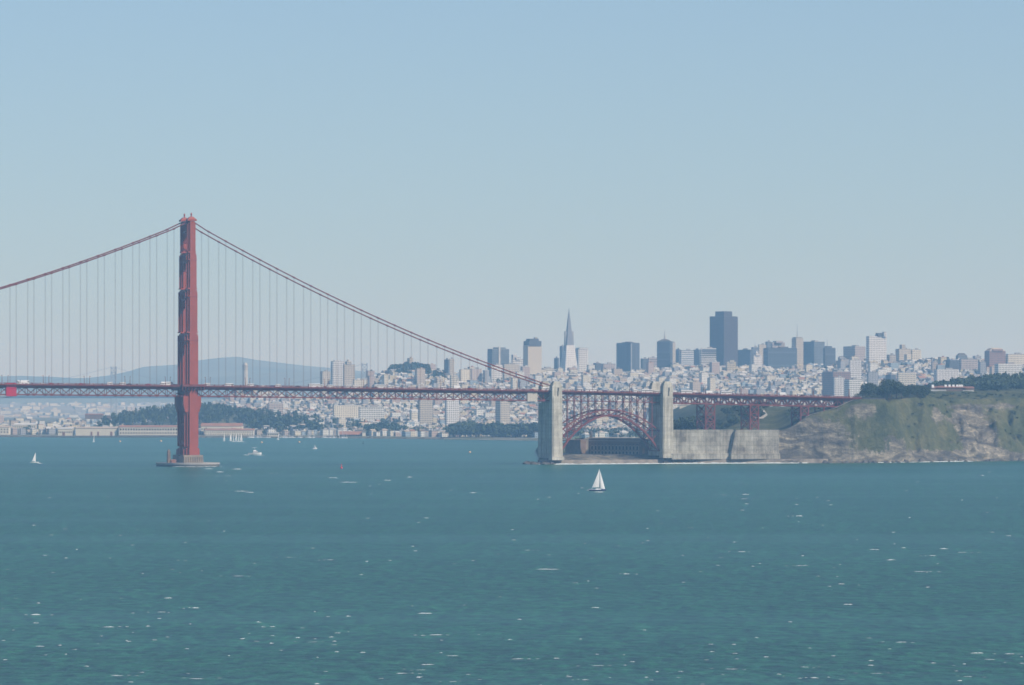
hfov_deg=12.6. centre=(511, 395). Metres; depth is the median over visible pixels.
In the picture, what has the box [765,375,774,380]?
apartment block
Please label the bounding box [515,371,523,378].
apartment block
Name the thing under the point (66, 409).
shore
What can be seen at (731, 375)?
apartment block
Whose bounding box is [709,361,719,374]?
apartment block
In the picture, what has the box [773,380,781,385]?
house
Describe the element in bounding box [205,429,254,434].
barracks building
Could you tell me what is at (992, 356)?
tower block
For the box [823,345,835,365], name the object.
tower block
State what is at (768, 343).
tower block
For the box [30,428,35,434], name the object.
house
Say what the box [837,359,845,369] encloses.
apartment block
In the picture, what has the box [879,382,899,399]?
tree
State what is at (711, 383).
apartment block
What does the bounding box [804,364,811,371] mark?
apartment block
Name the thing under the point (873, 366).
apartment block
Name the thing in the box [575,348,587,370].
tower block
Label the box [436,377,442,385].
tower block
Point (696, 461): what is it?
seawall
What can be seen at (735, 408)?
tree
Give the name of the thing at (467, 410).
house
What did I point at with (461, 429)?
tree
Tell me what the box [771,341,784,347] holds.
tower block
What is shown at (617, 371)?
apartment block
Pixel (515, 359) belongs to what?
tower block
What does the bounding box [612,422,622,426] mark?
apartment block
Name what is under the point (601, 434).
house
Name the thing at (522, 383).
apartment block
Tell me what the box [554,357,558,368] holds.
tower block
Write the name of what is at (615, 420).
apartment block
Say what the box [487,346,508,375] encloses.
tower block
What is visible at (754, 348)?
tower block
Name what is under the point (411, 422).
apartment block
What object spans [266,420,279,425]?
tree
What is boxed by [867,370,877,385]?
tower block
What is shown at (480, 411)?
apartment block
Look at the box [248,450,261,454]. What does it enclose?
motorboat
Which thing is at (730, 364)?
tower block
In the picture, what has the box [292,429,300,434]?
house
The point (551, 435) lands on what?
suspension bridge
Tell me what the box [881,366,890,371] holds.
apartment block
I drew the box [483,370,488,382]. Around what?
apartment block
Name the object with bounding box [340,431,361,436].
clubhouse
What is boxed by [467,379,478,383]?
apartment block
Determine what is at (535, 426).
tree
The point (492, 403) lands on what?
apartment block
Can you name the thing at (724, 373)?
apartment block
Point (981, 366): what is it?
tower block
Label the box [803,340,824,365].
tower block
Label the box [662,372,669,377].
apartment block
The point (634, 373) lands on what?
apartment block
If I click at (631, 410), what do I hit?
apartment block
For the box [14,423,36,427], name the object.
shore building
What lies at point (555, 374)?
apartment block
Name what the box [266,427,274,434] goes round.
house
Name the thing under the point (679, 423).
tree
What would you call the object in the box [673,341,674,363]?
tower block
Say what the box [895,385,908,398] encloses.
tree
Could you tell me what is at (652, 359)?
tower block
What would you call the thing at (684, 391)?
bus
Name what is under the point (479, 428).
tree
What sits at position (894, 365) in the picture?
apartment block
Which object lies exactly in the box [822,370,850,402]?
tower block
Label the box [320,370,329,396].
tower block
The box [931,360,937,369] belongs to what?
tower block
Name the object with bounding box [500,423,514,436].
tree
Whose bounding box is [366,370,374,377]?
apartment block
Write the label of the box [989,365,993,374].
apartment block
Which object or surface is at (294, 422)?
tree
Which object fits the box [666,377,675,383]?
apartment block
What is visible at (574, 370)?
apartment block
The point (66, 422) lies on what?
apartment block
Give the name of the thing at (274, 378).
hills
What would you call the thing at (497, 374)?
tower block
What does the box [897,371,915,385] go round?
tower block
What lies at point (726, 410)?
tree
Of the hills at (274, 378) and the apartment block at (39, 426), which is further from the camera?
the hills at (274, 378)
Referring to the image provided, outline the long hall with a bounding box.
[679,404,689,408]
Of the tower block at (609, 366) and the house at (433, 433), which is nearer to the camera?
the house at (433, 433)
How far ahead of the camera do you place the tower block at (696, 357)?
9713.01 m
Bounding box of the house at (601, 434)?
[597,432,604,436]
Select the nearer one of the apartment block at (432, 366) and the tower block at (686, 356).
the tower block at (686, 356)
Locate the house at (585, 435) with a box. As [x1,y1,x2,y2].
[581,433,588,437]
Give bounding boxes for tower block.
[268,402,282,414]
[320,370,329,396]
[331,360,344,392]
[333,404,358,418]
[343,359,354,387]
[354,378,367,387]
[358,405,383,420]
[418,397,432,424]
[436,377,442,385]
[444,358,449,372]
[445,396,458,424]
[449,357,452,374]
[450,374,456,388]
[459,368,469,381]
[470,367,481,381]
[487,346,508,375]
[490,363,501,379]
[495,397,509,423]
[502,363,518,378]
[511,355,522,371]
[523,337,541,373]
[543,367,553,371]
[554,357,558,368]
[560,345,562,365]
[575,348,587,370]
[593,362,600,370]
[601,362,615,369]
[616,342,639,370]
[641,357,647,369]
[648,356,656,367]
[657,331,672,367]
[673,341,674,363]
[676,348,679,362]
[680,349,693,365]
[694,348,699,365]
[700,347,715,365]
[710,311,737,365]
[726,360,735,370]
[738,348,752,366]
[751,346,757,354]
[752,351,761,366]
[758,343,765,363]
[763,347,796,367]
[765,340,770,347]
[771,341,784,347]
[792,333,802,364]
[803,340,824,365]
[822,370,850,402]
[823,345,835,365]
[833,376,843,396]
[843,345,864,360]
[844,378,860,396]
[849,359,861,381]
[866,332,886,363]
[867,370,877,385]
[886,373,895,380]
[887,353,895,361]
[895,345,910,361]
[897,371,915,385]
[911,348,920,359]
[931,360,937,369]
[934,368,958,380]
[946,358,958,368]
[956,353,966,358]
[959,358,977,370]
[978,360,985,373]
[984,348,1005,366]
[994,362,1021,375]
[1006,353,1023,364]
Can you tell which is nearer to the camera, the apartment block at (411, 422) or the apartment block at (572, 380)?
the apartment block at (411, 422)
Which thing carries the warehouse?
on the city ground at (223, 420)
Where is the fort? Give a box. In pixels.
[565,437,647,453]
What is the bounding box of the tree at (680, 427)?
[674,424,685,429]
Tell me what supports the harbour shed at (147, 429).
on the city ground at (223, 420)
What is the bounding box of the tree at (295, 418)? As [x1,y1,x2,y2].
[286,416,298,420]
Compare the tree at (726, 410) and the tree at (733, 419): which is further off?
the tree at (726, 410)
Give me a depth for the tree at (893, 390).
4533.13 m
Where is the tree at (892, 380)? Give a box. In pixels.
[881,379,900,396]
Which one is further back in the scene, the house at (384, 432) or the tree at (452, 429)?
the house at (384, 432)
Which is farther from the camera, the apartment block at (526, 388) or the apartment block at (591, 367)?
the apartment block at (591, 367)
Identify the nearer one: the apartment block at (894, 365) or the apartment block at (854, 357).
the apartment block at (894, 365)
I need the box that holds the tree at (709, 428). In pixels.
[700,422,716,429]
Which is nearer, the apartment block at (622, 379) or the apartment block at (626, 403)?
the apartment block at (626, 403)
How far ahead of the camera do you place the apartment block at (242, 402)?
9483.20 m
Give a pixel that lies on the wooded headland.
(209, 411)
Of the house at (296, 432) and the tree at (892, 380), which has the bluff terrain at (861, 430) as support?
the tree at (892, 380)
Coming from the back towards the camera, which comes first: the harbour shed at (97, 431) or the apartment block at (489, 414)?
the apartment block at (489, 414)
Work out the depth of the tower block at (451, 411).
7654.22 m
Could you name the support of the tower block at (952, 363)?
on the city ground at (223, 420)
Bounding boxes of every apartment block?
[0,414,3,422]
[9,419,18,425]
[37,424,43,433]
[62,420,71,424]
[239,399,245,404]
[307,402,316,407]
[326,399,336,402]
[336,417,345,426]
[339,399,346,402]
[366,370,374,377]
[368,376,373,387]
[382,374,388,384]
[390,399,399,402]
[390,411,400,417]
[404,420,414,425]
[409,411,417,419]
[415,367,424,384]
[429,363,435,369]
[433,398,441,406]
[433,409,439,414]
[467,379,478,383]
[474,408,484,415]
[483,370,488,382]
[483,411,494,417]
[489,397,498,406]
[511,378,517,388]
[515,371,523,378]
[518,378,527,387]
[520,365,529,378]
[521,387,531,403]
[533,374,541,386]
[552,371,560,377]
[566,378,577,383]
[569,368,577,373]
[581,373,587,381]
[587,364,594,369]
[593,411,601,424]
[612,367,621,375]
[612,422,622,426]
[614,413,623,422]
[618,376,626,380]
[623,398,630,408]
[625,408,632,415]
[628,371,638,376]
[635,411,642,419]
[646,362,653,373]
[656,376,665,383]
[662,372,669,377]
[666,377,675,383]
[690,381,700,391]
[699,372,707,383]
[700,366,708,371]
[707,376,715,390]
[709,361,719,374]
[721,370,731,376]
[727,372,736,377]
[749,363,756,371]
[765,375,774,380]
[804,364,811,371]
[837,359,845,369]
[850,355,858,359]
[868,362,877,371]
[875,368,886,374]
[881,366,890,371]
[888,361,898,369]
[904,354,910,359]
[911,364,918,369]
[937,363,944,368]
[938,356,946,362]
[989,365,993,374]
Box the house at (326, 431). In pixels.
[320,429,328,434]
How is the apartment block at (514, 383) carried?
on the city ground at (223, 420)
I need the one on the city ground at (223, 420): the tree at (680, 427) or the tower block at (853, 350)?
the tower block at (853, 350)
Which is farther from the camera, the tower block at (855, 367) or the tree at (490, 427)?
the tower block at (855, 367)
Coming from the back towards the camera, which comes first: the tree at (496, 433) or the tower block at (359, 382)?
the tower block at (359, 382)
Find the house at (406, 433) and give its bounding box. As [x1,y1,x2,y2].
[402,430,410,436]
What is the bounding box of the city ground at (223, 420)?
[0,382,812,440]
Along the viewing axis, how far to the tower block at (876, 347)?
9208.58 m
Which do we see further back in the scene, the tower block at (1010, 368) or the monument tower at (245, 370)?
the monument tower at (245, 370)
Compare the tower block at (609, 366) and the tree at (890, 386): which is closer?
the tree at (890, 386)
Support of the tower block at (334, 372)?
on the city ground at (223, 420)
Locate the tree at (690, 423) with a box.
[681,416,701,429]
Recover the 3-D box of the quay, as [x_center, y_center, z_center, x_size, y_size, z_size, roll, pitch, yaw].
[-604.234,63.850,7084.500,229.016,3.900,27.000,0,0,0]
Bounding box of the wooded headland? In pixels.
[24,402,279,429]
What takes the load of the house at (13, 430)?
on the city ground at (223, 420)
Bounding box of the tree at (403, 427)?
[395,425,408,429]
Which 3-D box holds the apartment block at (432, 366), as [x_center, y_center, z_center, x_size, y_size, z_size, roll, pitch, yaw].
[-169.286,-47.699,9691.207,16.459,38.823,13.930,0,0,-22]
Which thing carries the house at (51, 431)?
on the city ground at (223, 420)
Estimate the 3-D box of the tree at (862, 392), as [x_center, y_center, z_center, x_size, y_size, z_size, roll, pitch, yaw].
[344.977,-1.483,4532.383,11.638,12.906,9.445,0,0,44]
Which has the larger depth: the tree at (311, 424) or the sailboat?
the tree at (311, 424)
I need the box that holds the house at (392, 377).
[389,374,396,381]
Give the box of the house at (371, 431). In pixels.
[368,429,375,435]
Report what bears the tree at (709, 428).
on the bluff terrain at (861, 430)
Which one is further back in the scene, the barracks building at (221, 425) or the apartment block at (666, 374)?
the apartment block at (666, 374)
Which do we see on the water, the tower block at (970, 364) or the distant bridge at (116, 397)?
the distant bridge at (116, 397)
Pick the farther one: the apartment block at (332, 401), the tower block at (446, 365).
the tower block at (446, 365)
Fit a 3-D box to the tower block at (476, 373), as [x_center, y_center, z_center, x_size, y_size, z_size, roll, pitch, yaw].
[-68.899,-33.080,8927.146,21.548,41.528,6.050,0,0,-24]
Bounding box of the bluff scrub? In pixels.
[785,389,1023,439]
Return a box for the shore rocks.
[522,458,1023,464]
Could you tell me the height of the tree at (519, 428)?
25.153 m
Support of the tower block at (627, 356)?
on the city ground at (223, 420)
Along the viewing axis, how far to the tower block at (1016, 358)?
8957.67 m
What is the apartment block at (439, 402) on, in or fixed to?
on the city ground at (223, 420)
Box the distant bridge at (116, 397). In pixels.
[0,363,367,414]
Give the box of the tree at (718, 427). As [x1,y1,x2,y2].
[715,425,723,429]
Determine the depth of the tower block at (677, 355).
9706.69 m
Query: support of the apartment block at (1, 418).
on the city ground at (223, 420)
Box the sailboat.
[589,471,605,490]
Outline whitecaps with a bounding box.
[1,441,1009,683]
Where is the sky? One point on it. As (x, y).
(468, 177)
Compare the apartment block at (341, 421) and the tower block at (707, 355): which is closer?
the apartment block at (341, 421)
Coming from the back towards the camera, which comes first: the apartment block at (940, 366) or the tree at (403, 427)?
the apartment block at (940, 366)
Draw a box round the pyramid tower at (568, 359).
[560,311,577,370]
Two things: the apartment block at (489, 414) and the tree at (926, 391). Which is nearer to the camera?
the tree at (926, 391)
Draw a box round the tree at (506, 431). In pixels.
[497,427,510,437]
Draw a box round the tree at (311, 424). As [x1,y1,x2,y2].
[306,421,317,429]
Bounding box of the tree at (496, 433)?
[493,429,504,435]
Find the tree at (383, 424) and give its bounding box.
[376,422,386,428]
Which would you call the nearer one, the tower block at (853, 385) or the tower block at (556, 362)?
the tower block at (853, 385)
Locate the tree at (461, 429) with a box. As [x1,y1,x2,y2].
[457,426,470,436]
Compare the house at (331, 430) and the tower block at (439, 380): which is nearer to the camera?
the house at (331, 430)
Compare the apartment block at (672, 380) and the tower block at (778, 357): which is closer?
the apartment block at (672, 380)
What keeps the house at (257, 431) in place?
on the city ground at (223, 420)
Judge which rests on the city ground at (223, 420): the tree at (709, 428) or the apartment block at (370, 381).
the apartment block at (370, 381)
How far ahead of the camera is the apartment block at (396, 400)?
8376.86 m
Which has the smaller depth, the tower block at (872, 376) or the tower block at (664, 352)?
the tower block at (872, 376)
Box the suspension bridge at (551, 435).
[0,213,885,466]
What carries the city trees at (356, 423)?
on the city ground at (223, 420)
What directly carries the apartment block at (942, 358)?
on the city ground at (223, 420)
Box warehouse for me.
[85,414,103,418]
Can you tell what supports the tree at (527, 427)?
on the city ground at (223, 420)
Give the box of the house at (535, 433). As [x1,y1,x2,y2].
[533,430,537,437]
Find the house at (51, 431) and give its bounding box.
[47,427,54,433]
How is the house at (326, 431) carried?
on the city ground at (223, 420)
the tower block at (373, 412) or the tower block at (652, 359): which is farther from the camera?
the tower block at (652, 359)
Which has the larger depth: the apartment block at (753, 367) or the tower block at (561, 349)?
the tower block at (561, 349)
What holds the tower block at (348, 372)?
on the city ground at (223, 420)
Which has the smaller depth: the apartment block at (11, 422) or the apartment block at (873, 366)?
the apartment block at (11, 422)
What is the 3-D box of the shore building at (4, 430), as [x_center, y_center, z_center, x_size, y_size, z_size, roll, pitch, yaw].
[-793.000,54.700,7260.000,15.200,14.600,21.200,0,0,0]
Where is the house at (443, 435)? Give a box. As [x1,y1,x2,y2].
[439,433,447,436]
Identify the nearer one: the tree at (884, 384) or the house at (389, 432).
the tree at (884, 384)
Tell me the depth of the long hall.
6300.00 m
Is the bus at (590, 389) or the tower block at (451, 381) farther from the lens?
the tower block at (451, 381)
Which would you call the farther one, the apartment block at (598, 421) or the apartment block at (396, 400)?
the apartment block at (396, 400)
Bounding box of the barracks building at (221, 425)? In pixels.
[201,423,242,430]
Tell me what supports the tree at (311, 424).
on the city ground at (223, 420)
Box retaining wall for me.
[671,430,779,458]
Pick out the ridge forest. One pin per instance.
(997, 381)
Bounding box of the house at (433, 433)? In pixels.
[428,429,437,436]
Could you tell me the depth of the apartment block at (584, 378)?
8756.76 m
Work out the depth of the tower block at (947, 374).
8508.40 m
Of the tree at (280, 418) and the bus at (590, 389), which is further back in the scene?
the tree at (280, 418)
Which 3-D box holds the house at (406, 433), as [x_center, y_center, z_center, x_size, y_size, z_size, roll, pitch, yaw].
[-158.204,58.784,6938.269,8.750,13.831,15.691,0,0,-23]
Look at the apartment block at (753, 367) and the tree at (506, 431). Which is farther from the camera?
the apartment block at (753, 367)
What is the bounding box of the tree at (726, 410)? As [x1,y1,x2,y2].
[720,407,733,415]
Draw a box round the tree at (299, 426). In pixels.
[293,424,307,428]
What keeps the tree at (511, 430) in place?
on the city ground at (223, 420)
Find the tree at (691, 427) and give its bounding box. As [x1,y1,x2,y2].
[680,416,700,429]
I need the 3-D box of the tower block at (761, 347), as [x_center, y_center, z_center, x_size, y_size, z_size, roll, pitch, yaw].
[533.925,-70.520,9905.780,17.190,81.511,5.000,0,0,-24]
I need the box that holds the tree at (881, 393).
[875,386,887,397]
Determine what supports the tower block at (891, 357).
on the city ground at (223, 420)
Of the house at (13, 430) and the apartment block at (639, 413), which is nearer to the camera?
the house at (13, 430)
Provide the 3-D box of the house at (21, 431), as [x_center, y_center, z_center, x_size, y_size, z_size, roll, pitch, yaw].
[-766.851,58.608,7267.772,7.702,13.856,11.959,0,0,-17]
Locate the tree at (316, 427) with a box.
[308,425,319,431]
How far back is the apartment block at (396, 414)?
7991.18 m
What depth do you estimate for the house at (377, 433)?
7029.93 m
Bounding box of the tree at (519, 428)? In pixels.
[516,423,528,437]
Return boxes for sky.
[0,0,1023,377]
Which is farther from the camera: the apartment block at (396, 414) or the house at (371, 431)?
the apartment block at (396, 414)
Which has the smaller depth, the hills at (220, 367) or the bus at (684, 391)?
the bus at (684, 391)
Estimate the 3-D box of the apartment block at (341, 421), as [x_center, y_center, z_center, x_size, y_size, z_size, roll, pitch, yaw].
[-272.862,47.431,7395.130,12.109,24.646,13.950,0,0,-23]
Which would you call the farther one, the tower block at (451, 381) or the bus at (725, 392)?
the tower block at (451, 381)
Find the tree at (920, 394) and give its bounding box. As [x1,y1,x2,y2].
[915,391,925,397]
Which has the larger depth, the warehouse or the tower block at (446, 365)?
the tower block at (446, 365)
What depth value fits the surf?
4362.40 m
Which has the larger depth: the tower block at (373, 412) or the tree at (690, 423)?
the tower block at (373, 412)
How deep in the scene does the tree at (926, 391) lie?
4547.30 m
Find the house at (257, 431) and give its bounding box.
[255,429,261,434]
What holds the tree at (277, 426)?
on the city ground at (223, 420)
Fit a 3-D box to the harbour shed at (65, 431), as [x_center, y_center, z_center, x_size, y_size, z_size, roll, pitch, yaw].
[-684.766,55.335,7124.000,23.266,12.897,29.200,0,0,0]
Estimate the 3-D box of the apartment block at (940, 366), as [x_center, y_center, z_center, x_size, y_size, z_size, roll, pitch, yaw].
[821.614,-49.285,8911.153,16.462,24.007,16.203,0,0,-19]
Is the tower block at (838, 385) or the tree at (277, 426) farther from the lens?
the tower block at (838, 385)
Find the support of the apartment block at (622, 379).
on the city ground at (223, 420)
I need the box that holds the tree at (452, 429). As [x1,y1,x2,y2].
[445,425,458,437]
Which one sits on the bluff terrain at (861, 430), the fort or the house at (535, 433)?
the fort
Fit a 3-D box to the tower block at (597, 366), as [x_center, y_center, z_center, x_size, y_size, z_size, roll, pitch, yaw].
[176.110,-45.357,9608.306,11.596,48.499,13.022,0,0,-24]
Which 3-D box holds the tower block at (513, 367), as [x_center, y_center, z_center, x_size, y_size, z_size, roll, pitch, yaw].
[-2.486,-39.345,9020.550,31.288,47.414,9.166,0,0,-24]
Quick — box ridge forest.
[919,371,1023,389]
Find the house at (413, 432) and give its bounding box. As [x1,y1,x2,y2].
[409,429,415,436]
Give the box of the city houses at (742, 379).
[0,355,1023,437]
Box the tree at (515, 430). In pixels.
[512,426,522,436]
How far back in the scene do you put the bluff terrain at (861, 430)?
4499.20 m
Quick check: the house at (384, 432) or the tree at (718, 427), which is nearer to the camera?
the tree at (718, 427)
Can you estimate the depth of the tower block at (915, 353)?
9363.27 m
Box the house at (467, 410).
[464,408,471,414]
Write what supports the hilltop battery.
on the bluff terrain at (861, 430)
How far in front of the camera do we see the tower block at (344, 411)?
8009.39 m
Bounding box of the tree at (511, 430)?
[509,425,522,436]
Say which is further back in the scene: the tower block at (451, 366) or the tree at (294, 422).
the tower block at (451, 366)
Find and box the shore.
[0,404,161,417]
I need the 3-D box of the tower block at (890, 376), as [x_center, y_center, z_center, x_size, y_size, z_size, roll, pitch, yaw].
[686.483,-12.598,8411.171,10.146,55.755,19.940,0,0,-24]
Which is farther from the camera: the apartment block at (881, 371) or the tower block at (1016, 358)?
the tower block at (1016, 358)
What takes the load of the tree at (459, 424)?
on the city ground at (223, 420)
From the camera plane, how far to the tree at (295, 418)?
7386.37 m
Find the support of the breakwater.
on the city ground at (223, 420)
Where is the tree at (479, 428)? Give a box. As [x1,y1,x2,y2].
[469,423,486,437]
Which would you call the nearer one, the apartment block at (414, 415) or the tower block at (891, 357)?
the apartment block at (414, 415)
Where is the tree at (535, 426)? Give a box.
[529,423,537,435]
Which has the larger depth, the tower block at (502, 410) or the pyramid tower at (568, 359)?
the pyramid tower at (568, 359)
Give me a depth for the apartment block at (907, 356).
9216.01 m
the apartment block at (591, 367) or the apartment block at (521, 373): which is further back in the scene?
the apartment block at (591, 367)
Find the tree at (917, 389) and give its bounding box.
[911,386,923,397]
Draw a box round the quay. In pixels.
[40,436,176,436]
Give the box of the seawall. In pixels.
[538,459,827,463]
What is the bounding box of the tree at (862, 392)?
[859,388,870,396]
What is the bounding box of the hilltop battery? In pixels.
[930,385,973,390]
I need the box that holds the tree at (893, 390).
[883,384,900,399]
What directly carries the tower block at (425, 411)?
on the city ground at (223, 420)
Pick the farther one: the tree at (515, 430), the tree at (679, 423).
the tree at (515, 430)
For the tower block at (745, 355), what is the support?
on the city ground at (223, 420)
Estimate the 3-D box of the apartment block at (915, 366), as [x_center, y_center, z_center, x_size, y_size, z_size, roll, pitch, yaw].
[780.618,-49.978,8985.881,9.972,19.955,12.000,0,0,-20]
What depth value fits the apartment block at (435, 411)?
8081.85 m
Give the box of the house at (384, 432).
[379,429,386,435]
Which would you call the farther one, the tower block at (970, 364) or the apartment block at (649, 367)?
the apartment block at (649, 367)
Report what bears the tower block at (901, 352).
on the city ground at (223, 420)
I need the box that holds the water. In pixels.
[0,437,1023,684]
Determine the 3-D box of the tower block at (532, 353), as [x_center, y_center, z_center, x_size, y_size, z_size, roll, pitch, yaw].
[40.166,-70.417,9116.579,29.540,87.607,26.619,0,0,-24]
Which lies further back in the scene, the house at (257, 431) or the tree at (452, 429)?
the house at (257, 431)
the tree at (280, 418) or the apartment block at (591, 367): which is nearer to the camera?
the tree at (280, 418)
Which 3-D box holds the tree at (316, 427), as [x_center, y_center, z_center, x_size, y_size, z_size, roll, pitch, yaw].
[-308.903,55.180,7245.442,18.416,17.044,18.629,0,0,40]
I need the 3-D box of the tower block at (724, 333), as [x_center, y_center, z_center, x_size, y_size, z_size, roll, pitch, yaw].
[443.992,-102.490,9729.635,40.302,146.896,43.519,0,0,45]
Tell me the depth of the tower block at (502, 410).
7704.45 m
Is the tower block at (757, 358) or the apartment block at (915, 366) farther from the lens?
the tower block at (757, 358)
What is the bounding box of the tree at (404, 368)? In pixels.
[400,366,409,372]
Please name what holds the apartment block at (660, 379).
on the city ground at (223, 420)
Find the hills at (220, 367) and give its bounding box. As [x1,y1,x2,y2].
[0,357,365,381]
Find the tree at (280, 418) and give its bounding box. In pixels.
[275,415,285,421]
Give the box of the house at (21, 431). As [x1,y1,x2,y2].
[19,428,25,434]
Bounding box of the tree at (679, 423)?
[674,418,689,429]
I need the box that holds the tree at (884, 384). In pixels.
[877,380,892,397]
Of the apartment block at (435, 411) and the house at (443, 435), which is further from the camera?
the apartment block at (435, 411)
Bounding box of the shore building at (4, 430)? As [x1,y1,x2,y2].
[0,426,9,434]
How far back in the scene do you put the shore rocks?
4417.37 m
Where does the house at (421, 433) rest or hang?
on the city ground at (223, 420)
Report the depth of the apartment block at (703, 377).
8707.34 m
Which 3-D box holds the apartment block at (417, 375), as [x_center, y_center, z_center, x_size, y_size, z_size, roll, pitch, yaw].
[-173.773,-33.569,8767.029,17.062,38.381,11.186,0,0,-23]
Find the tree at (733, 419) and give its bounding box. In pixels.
[728,416,739,424]
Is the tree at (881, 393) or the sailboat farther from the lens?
the tree at (881, 393)
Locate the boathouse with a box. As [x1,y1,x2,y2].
[267,432,278,435]
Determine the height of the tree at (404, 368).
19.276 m
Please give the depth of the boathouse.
7040.00 m
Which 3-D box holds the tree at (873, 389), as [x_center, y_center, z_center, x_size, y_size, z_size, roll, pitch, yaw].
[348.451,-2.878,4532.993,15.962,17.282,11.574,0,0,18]
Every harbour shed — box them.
[58,427,73,435]
[76,427,118,435]
[119,425,176,434]
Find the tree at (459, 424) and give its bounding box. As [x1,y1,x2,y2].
[449,422,464,436]
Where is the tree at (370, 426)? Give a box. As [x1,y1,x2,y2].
[364,423,378,432]
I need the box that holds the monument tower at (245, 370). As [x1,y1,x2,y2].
[243,363,247,385]
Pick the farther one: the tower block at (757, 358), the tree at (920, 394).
the tower block at (757, 358)
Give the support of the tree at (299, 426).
on the city ground at (223, 420)
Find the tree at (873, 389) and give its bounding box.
[860,384,876,396]
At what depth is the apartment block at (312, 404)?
8630.13 m
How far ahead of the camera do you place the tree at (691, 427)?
4508.32 m
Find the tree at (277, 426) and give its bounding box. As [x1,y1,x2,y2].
[274,423,286,430]
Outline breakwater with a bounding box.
[0,435,444,438]
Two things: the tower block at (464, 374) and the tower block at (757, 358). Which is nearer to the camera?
the tower block at (464, 374)
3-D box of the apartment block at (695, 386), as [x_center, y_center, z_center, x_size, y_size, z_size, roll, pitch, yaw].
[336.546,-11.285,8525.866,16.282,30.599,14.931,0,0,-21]
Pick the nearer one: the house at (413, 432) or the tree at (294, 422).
the house at (413, 432)
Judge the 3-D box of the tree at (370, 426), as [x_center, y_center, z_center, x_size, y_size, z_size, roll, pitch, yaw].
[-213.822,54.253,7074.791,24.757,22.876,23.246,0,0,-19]
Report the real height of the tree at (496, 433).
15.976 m
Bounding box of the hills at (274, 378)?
[0,372,377,403]
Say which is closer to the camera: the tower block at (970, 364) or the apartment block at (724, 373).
the tower block at (970, 364)
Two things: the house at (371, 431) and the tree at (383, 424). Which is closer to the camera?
the house at (371, 431)
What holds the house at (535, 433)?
on the city ground at (223, 420)
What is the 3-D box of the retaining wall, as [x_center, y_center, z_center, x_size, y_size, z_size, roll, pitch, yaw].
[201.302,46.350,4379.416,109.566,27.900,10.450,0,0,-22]
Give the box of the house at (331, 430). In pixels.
[327,428,333,434]
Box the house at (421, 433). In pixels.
[418,431,424,436]
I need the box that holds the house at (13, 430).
[11,427,16,434]
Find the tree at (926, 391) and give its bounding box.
[920,387,930,394]
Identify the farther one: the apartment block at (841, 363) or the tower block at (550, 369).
the tower block at (550, 369)
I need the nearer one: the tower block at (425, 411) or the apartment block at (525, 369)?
the tower block at (425, 411)
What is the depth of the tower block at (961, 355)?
9104.95 m
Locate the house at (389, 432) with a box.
[387,430,395,435]
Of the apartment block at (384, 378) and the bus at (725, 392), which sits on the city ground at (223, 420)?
the apartment block at (384, 378)
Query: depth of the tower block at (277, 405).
8006.37 m
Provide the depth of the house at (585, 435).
6622.81 m
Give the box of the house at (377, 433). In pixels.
[373,432,381,435]
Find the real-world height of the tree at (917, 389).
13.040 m
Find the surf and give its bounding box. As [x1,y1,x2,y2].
[177,461,963,466]
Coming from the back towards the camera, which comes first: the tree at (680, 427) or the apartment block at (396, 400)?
the apartment block at (396, 400)
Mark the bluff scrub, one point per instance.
(930, 405)
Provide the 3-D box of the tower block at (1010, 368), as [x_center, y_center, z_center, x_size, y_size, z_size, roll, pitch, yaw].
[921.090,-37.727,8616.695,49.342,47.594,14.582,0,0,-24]
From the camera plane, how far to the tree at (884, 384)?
4532.02 m
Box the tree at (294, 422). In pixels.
[284,417,296,424]
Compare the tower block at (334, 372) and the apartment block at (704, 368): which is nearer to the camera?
the tower block at (334, 372)
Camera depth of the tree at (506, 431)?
6771.88 m
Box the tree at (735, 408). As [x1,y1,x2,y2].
[731,405,739,411]
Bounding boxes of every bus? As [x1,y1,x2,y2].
[584,388,596,390]
[680,390,691,392]
[720,391,731,393]
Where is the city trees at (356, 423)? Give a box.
[168,357,1023,437]
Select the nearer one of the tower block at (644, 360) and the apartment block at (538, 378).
the apartment block at (538, 378)
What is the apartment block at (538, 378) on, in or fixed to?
on the city ground at (223, 420)
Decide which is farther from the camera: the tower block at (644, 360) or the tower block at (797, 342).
the tower block at (644, 360)
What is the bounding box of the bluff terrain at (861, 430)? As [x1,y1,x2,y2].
[535,388,1023,463]
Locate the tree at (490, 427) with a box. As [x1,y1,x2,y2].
[485,422,498,436]
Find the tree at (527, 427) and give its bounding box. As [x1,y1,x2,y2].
[523,423,537,432]
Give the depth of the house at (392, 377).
8797.73 m
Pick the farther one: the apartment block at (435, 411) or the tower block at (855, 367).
the tower block at (855, 367)
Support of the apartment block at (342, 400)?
on the city ground at (223, 420)

